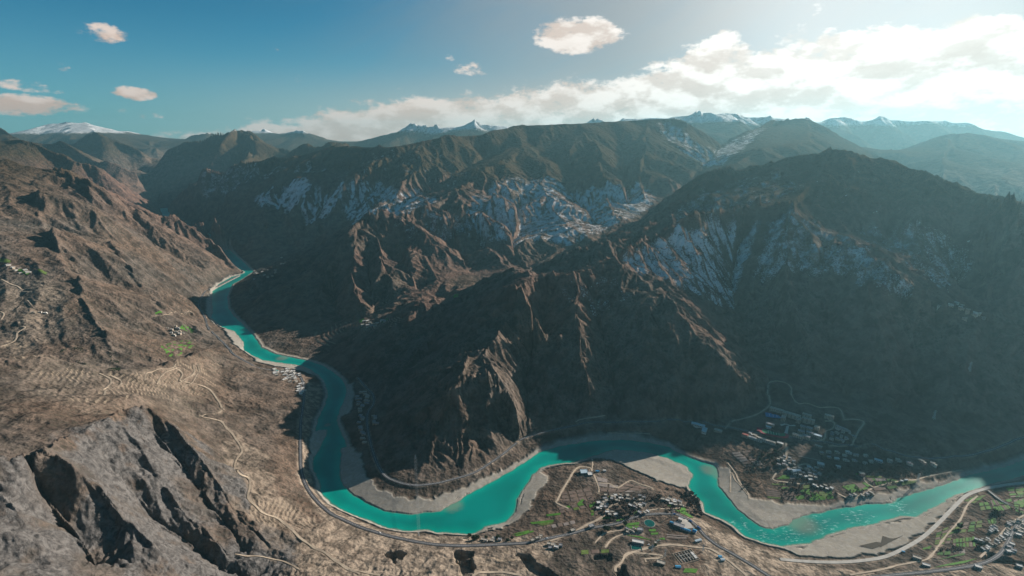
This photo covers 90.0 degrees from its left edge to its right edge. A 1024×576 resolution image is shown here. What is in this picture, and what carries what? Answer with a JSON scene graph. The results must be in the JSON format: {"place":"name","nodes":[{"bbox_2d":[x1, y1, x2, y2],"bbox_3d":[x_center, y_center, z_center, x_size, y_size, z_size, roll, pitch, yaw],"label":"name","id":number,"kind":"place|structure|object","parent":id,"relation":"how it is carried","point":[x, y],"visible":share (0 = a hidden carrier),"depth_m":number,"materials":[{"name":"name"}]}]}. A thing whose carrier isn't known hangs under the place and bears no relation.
{"place":"outdoors","nodes":[
{"label":"outdoors","id":0,"kind":"place"},
{"bbox_2d":[0,258,10,262],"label":"field","id":1,"kind":"structure","parent":0,"point":[5,260],"depth_m":2443.93,"materials":[{"name":"green plant"}]},
{"bbox_2d":[0,326,25,346],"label":"dirt track","id":2,"kind":"structure","parent":0,"point":[16,335],"depth_m":2024.68,"materials":[{"name":"beige soil"}]},
{"bbox_2d":[98,373,111,389],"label":"dirt track","id":3,"kind":"structure","parent":0,"point":[108,378],"depth_m":1573.99,"materials":[{"name":"beige soil"}]},
{"bbox_2d":[103,375,121,394],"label":"dirt track","id":4,"kind":"structure","parent":0,"point":[115,386],"depth_m":1585.08,"materials":[{"name":"beige soil"}]},
{"bbox_2d":[144,364,175,379],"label":"dirt track","id":5,"kind":"structure","parent":0,"point":[155,370],"depth_m":1727.90,"materials":[{"name":"beige soil"}]},
{"bbox_2d":[156,367,178,383],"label":"dirt track","id":6,"kind":"structure","parent":0,"point":[163,374],"depth_m":1734.89,"materials":[{"name":"beige soil"}]},
{"bbox_2d":[174,365,359,574],"bbox_3d":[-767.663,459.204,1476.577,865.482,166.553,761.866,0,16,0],"label":"dirt track","id":7,"kind":"structure","parent":0,"point":[250,500],"depth_m":1295.38,"materials":[{"name":"beige soil"}]},
{"bbox_2d":[235,553,299,569],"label":"dirt track","id":8,"kind":"structure","parent":0,"point":[296,567],"depth_m":1156.54,"materials":[{"name":"beige soil"}]},
{"bbox_2d":[350,569,379,575],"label":"dirt track","id":9,"kind":"structure","parent":0,"point":[366,572],"depth_m":1142.43,"materials":[{"name":"beige soil"}]},
{"bbox_2d":[197,276,770,575],"bbox_3d":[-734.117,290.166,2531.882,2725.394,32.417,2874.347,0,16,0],"label":"road","id":10,"kind":"structure","parent":0,"point":[315,499],"depth_m":1339.49,"materials":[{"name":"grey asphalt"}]},
{"bbox_2d":[472,571,519,575],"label":"dirt track","id":11,"kind":"structure","parent":0,"point":[489,572],"depth_m":1169.31,"materials":[{"name":"beige soil"}]},
{"bbox_2d":[0,111,1023,575],"bbox_3d":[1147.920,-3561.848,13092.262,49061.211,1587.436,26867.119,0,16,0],"label":"terrain","id":12,"kind":"structure","parent":0,"point":[700,267],"depth_m":2142.22,"materials":[{"name":"brown stone"}]},
{"bbox_2d":[60,347,778,470],"bbox_3d":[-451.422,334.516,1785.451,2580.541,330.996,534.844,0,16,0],"label":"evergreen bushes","id":13,"kind":"object","parent":12,"relation":"on","point":[117,368],"visible":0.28,"depth_m":1751.75,"materials":[{"name":"green plant"}]},
{"bbox_2d":[580,469,587,474],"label":"building","id":14,"kind":"structure","parent":12,"relation":"on","point":[583,471],"depth_m":1574.89,"materials":[{"name":"metal"}]},
{"bbox_2d":[630,545,642,550],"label":"basin","id":15,"kind":"object","parent":12,"relation":"on","point":[635,547],"visible":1,"depth_m":1258.92,"materials":[{"name":"teal liquid"}]},
{"bbox_2d":[632,538,643,545],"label":"building","id":16,"kind":"structure","parent":12,"relation":"on","point":[637,542],"depth_m":1272.06,"materials":[{"name":"white glass"}]},
{"bbox_2d":[637,527,643,532],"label":"building","id":17,"kind":"structure","parent":12,"relation":"on","point":[639,529],"depth_m":1315.12,"materials":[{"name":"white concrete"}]},
{"bbox_2d":[644,519,654,526],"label":"round reservoir","id":18,"kind":"object","parent":12,"relation":"on","point":[649,523],"visible":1,"depth_m":1344.72,"materials":[{"name":"teal liquid"}]},
{"bbox_2d":[657,559,664,565],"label":"building","id":19,"kind":"structure","parent":12,"relation":"on","point":[660,562],"depth_m":1204.57,"materials":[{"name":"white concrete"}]},
{"bbox_2d":[673,521,684,528],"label":"building","id":20,"kind":"structure","parent":12,"relation":"on","point":[677,525],"depth_m":1334.81,"materials":[{"name":"white glass"}]},
{"bbox_2d":[676,519,693,528],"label":"paved yard","id":21,"kind":"structure","parent":12,"relation":"on","point":[686,523],"depth_m":1346.12,"materials":[{"name":"concrete"}]},
{"bbox_2d":[680,527,690,532],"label":"building","id":22,"kind":"structure","parent":12,"relation":"on","point":[686,530],"depth_m":1319.14,"materials":[{"name":"blue metal"}]},
{"bbox_2d":[672,548,699,563],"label":"ruin","id":23,"kind":"object","parent":12,"relation":"on","point":[693,554],"visible":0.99,"depth_m":1232.61,"materials":[{"name":"grey stone"}]},
{"bbox_2d":[691,422,704,427],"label":"building","id":24,"kind":"structure","parent":12,"relation":"on","point":[696,425],"depth_m":1786.24,"materials":[{"name":"metal"}]},
{"bbox_2d":[701,427,707,434],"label":"building","id":25,"kind":"structure","parent":12,"relation":"on","point":[704,430],"depth_m":1756.15,"materials":[{"name":"metal"}]},
{"bbox_2d":[714,428,722,433],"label":"building","id":26,"kind":"structure","parent":12,"relation":"on","point":[717,430],"depth_m":1757.12,"materials":[{"name":"grey glass"}]},
{"bbox_2d":[742,432,748,437],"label":"building","id":27,"kind":"structure","parent":12,"relation":"on","point":[745,435],"depth_m":1720.14,"materials":[{"name":"beige glass"}]},
{"bbox_2d":[758,436,775,445],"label":"building","id":28,"kind":"structure","parent":12,"relation":"on","point":[768,441],"depth_m":1687.66,"materials":[{"name":"white glass"}]},
{"bbox_2d":[765,422,774,426],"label":"building","id":29,"kind":"structure","parent":12,"relation":"on","point":[770,424],"depth_m":1757.63,"materials":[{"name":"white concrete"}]},
{"bbox_2d":[765,412,780,417],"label":"ball court","id":30,"kind":"object","parent":12,"relation":"on","point":[768,414],"visible":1,"depth_m":1806.58,"materials":[{"name":"blue paint"}]},
{"bbox_2d":[770,406,783,413],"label":"building","id":31,"kind":"structure","parent":12,"relation":"on","point":[775,409],"depth_m":1823.09,"materials":[{"name":"grey glass"}]},
{"bbox_2d":[780,415,785,421],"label":"building","id":32,"kind":"structure","parent":12,"relation":"on","point":[783,418],"depth_m":1775.89,"materials":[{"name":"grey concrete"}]},
{"bbox_2d":[783,410,800,419],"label":"building","id":33,"kind":"structure","parent":12,"relation":"on","point":[791,415],"depth_m":1791.27,"materials":[{"name":"grey glass"}]},
{"bbox_2d":[792,432,803,440],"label":"building","id":34,"kind":"structure","parent":12,"relation":"on","point":[798,436],"depth_m":1701.99,"materials":[{"name":"grey glass"}]},
{"bbox_2d":[796,417,801,423],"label":"building","id":35,"kind":"structure","parent":12,"relation":"on","point":[798,420],"depth_m":1766.54,"materials":[{"name":"grey glass"}]},
{"bbox_2d":[798,429,804,434],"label":"building","id":36,"kind":"structure","parent":12,"relation":"on","point":[800,431],"depth_m":1722.29,"materials":[{"name":"grey glass"}]},
{"bbox_2d":[590,448,1023,552],"bbox_3d":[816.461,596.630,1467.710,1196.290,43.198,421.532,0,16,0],"label":"scrub","id":37,"kind":"object","parent":12,"relation":"on","point":[796,492],"visible":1,"depth_m":1495.33,"materials":[{"name":"green plant"}]},
{"bbox_2d":[802,412,811,417],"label":"building","id":38,"kind":"structure","parent":12,"relation":"on","point":[806,415],"depth_m":1778.48,"materials":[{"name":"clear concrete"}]},
{"bbox_2d":[803,433,810,439],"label":"building","id":39,"kind":"structure","parent":12,"relation":"on","point":[806,437],"depth_m":1699.86,"materials":[{"name":"grey glass"}]},
{"bbox_2d":[802,416,814,424],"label":"building","id":40,"kind":"structure","parent":12,"relation":"on","point":[806,420],"depth_m":1761.84,"materials":[{"name":"grey glass"}]},
{"bbox_2d":[806,430,813,436],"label":"building","id":41,"kind":"structure","parent":12,"relation":"on","point":[810,433],"depth_m":1712.96,"materials":[{"name":"grey glass"}]},
{"bbox_2d":[813,433,821,439],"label":"building","id":42,"kind":"structure","parent":12,"relation":"on","point":[817,436],"depth_m":1701.66,"materials":[{"name":"metal"}]},
{"bbox_2d":[817,461,824,467],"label":"building","id":43,"kind":"structure","parent":12,"relation":"on","point":[820,464],"depth_m":1587.58,"materials":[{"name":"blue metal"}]},
{"bbox_2d":[824,413,833,420],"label":"building","id":44,"kind":"structure","parent":12,"relation":"on","point":[829,417],"depth_m":1773.19,"materials":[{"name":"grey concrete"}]},
{"bbox_2d":[835,425,847,430],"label":"building","id":45,"kind":"structure","parent":12,"relation":"on","point":[838,427],"depth_m":1724.42,"materials":[{"name":"grey glass"}]},
{"bbox_2d":[860,542,884,548],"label":"mud pool","id":46,"kind":"structure","parent":12,"relation":"on","point":[873,545],"depth_m":1302.50,"materials":[{"name":"soil"}]},
{"bbox_2d":[874,458,882,463],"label":"building","id":47,"kind":"structure","parent":12,"relation":"on","point":[878,460],"depth_m":1603.40,"materials":[{"name":"metal"}]},
{"bbox_2d":[880,536,900,546],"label":"mud pool","id":48,"kind":"structure","parent":12,"relation":"on","point":[885,540],"depth_m":1321.02,"materials":[{"name":"soil"}]},
{"bbox_2d":[912,554,921,560],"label":"building","id":49,"kind":"structure","parent":12,"relation":"on","point":[916,557],"depth_m":1243.67,"materials":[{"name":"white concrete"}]},
{"bbox_2d":[918,458,926,464],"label":"house","id":50,"kind":"structure","parent":12,"relation":"on","point":[922,461],"depth_m":1594.53,"materials":[{"name":"grey glass"}]},
{"bbox_2d":[922,562,930,567],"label":"building","id":51,"kind":"structure","parent":12,"relation":"on","point":[926,564],"depth_m":1217.81,"materials":[{"name":"white glass"}]},
{"bbox_2d":[930,461,936,467],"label":"house","id":52,"kind":"structure","parent":12,"relation":"on","point":[933,464],"depth_m":1590.38,"materials":[{"name":"grey glass"}]},
{"bbox_2d":[974,563,982,569],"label":"building","id":53,"kind":"structure","parent":12,"relation":"on","point":[978,566],"depth_m":1207.22,"materials":[{"name":"white glass"}]},
{"bbox_2d":[987,490,1013,505],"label":"viaduct","id":54,"kind":"object","parent":12,"relation":"on","point":[995,496],"visible":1,"depth_m":1459.11,"materials":[{"name":"concrete"}]},
{"bbox_2d":[1005,549,1014,553],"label":"house","id":55,"kind":"structure","parent":12,"relation":"on","point":[1008,550],"depth_m":1254.66,"materials":[{"name":"white glass"}]},
{"bbox_2d":[0,0,1023,140],"label":"sky","id":56,"kind":"structure","parent":0,"point":[337,70],"materials":[{"name":"blue"}]},
{"bbox_2d":[515,530,533,535],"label":"field","id":57,"kind":"structure","parent":0,"point":[524,533],"depth_m":1323.98,"materials":[{"name":"green plant"}]},
{"bbox_2d":[530,520,553,523],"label":"field","id":58,"kind":"structure","parent":0,"point":[546,521],"depth_m":1367.22,"materials":[{"name":"green plant"}]},
{"bbox_2d":[539,521,553,525],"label":"field","id":59,"kind":"structure","parent":0,"point":[541,524],"depth_m":1359.00,"materials":[{"name":"green plant"}]},
{"bbox_2d":[555,466,592,508],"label":"dirt track","id":60,"kind":"structure","parent":0,"point":[564,486],"depth_m":1518.63,"materials":[{"name":"beige soil"}]},
{"bbox_2d":[550,502,617,541],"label":"dirt track","id":61,"kind":"structure","parent":0,"point":[596,520],"depth_m":1354.35,"materials":[{"name":"beige soil"}]},
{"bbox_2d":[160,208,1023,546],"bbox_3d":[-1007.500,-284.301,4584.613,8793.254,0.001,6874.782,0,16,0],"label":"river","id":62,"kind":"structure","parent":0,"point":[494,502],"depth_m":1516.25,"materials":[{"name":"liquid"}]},
{"bbox_2d":[591,549,598,553],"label":"field","id":63,"kind":"structure","parent":0,"point":[594,551],"depth_m":1244.13,"materials":[{"name":"soil"}]},
{"bbox_2d":[597,477,606,482],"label":"field","id":64,"kind":"structure","parent":0,"point":[601,479],"depth_m":1539.33,"materials":[{"name":"beige soil"}]},
{"bbox_2d":[595,530,622,542],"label":"dirt track","id":65,"kind":"structure","parent":0,"point":[601,535],"depth_m":1310.34,"materials":[{"name":"beige soil"}]},
{"bbox_2d":[605,532,642,547],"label":"dirt track","id":66,"kind":"structure","parent":0,"point":[609,541],"depth_m":1302.02,"materials":[{"name":"beige soil"}]},
{"bbox_2d":[599,480,652,487],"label":"dirt track","id":67,"kind":"structure","parent":0,"point":[627,482],"depth_m":1519.28,"materials":[{"name":"beige soil"}]},
{"bbox_2d":[607,432,649,433],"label":"dirt track","id":68,"kind":"structure","parent":0,"point":[627,433],"depth_m":1781.44,"materials":[{"name":"beige soil"}]},
{"bbox_2d":[625,522,638,525],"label":"field","id":69,"kind":"structure","parent":0,"point":[634,523],"depth_m":1345.33,"materials":[{"name":"green plant"}]},
{"bbox_2d":[634,552,663,561],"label":"dirt track","id":70,"kind":"structure","parent":0,"point":[650,554],"depth_m":1232.73,"materials":[{"name":"beige soil"}]},
{"bbox_2d":[645,507,679,510],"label":"dirt track","id":71,"kind":"structure","parent":0,"point":[661,508],"depth_m":1406.96,"materials":[{"name":"beige soil"}]},
{"bbox_2d":[614,544,747,575],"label":"dirt track","id":72,"kind":"structure","parent":0,"point":[625,555],"depth_m":1248.49,"materials":[{"name":"beige soil"}]},
{"bbox_2d":[674,509,693,517],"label":"field","id":73,"kind":"structure","parent":0,"point":[687,514],"depth_m":1397.42,"materials":[{"name":"green plant"}]},
{"bbox_2d":[357,377,1023,485],"bbox_3d":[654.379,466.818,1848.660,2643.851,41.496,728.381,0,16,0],"label":"road","id":74,"kind":"structure","parent":0,"point":[519,440],"depth_m":1679.53,"materials":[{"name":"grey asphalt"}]},
{"bbox_2d":[683,568,697,572],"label":"field","id":75,"kind":"structure","parent":0,"point":[692,570],"depth_m":1188.58,"materials":[{"name":"green plant"}]},
{"bbox_2d":[727,462,749,498],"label":"dirt track","id":76,"kind":"structure","parent":0,"point":[739,480],"depth_m":1551.56,"materials":[{"name":"beige soil"}]},
{"bbox_2d":[729,472,747,494],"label":"dirt track","id":77,"kind":"structure","parent":0,"point":[736,481],"depth_m":1539.80,"materials":[{"name":"beige soil"}]},
{"bbox_2d":[725,395,770,427],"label":"dirt track","id":78,"kind":"structure","parent":0,"point":[753,415],"depth_m":1822.79,"materials":[{"name":"grey soil"}]},
{"bbox_2d":[757,427,788,437],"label":"sports field","id":79,"kind":"structure","parent":0,"point":[770,433],"depth_m":1721.81,"materials":[{"name":"green paint"}]},
{"bbox_2d":[777,475,789,478],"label":"field","id":80,"kind":"structure","parent":0,"point":[784,477],"depth_m":1548.35,"materials":[{"name":"green plant"}]},
{"bbox_2d":[785,443,788,467],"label":"dirt track","id":81,"kind":"structure","parent":0,"point":[786,448],"depth_m":1647.36,"materials":[{"name":"beige soil"}]},
{"bbox_2d":[772,473,809,483],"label":"dirt track","id":82,"kind":"structure","parent":0,"point":[774,475],"depth_m":1533.72,"materials":[{"name":"beige soil"}]},
{"bbox_2d":[800,489,809,494],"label":"field","id":83,"kind":"structure","parent":0,"point":[807,491],"depth_m":1494.41,"materials":[{"name":"green plant"}]},
{"bbox_2d":[767,381,843,418],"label":"dirt track","id":84,"kind":"structure","parent":0,"point":[803,403],"depth_m":1853.56,"materials":[{"name":"grey soil"}]},
{"bbox_2d":[812,420,834,440],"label":"dirt track","id":85,"kind":"structure","parent":0,"point":[823,439],"depth_m":1720.15,"materials":[{"name":"beige soil"}]},
{"bbox_2d":[830,419,864,446],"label":"dirt track","id":86,"kind":"structure","parent":0,"point":[861,426],"depth_m":1714.81,"materials":[{"name":"beige soil"}]},
{"bbox_2d":[842,484,860,492],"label":"field","id":87,"kind":"structure","parent":0,"point":[852,487],"depth_m":1507.29,"materials":[{"name":"green plant"}]},
{"bbox_2d":[856,483,865,488],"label":"field","id":88,"kind":"structure","parent":0,"point":[860,485],"depth_m":1517.45,"materials":[{"name":"beige soil"}]},
{"bbox_2d":[873,487,885,490],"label":"field","id":89,"kind":"structure","parent":0,"point":[879,488],"depth_m":1510.64,"materials":[{"name":"beige soil"}]},
{"bbox_2d":[850,555,930,575],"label":"dirt track","id":90,"kind":"structure","parent":0,"point":[877,570],"depth_m":1216.43,"materials":[{"name":"beige soil"}]},
{"bbox_2d":[836,469,962,498],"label":"dirt track","id":91,"kind":"structure","parent":0,"point":[899,481],"depth_m":1534.98,"materials":[{"name":"beige soil"}]},
{"bbox_2d":[780,482,1023,563],"bbox_3d":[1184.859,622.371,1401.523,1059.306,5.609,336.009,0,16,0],"label":"road","id":92,"kind":"structure","parent":0,"point":[935,525],"depth_m":1303.17,"materials":[{"name":"grey asphalt"}]},
{"bbox_2d":[901,480,916,484],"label":"field","id":93,"kind":"structure","parent":0,"point":[906,482],"depth_m":1533.18,"materials":[{"name":"green plant"}]},
{"bbox_2d":[871,518,1023,575],"bbox_3d":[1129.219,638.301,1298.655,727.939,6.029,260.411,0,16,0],"label":"road","id":94,"kind":"structure","parent":0,"point":[999,554],"depth_m":1213.68,"materials":[{"name":"grey asphalt"}]},
{"bbox_2d":[929,496,977,557],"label":"dirt track","id":95,"kind":"structure","parent":0,"point":[949,531],"depth_m":1349.51,"materials":[{"name":"beige soil"}]},
{"bbox_2d":[942,552,964,558],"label":"field","id":96,"kind":"structure","parent":0,"point":[963,553],"depth_m":1251.60,"materials":[{"name":"green plant"}]},
{"bbox_2d":[934,558,976,567],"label":"field","id":97,"kind":"structure","parent":0,"point":[959,562],"depth_m":1225.23,"materials":[{"name":"green plant"}]},
{"bbox_2d":[979,515,1023,557],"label":"dirt track","id":98,"kind":"structure","parent":0,"point":[986,551],"depth_m":1315.29,"materials":[{"name":"beige soil"}]}
]}

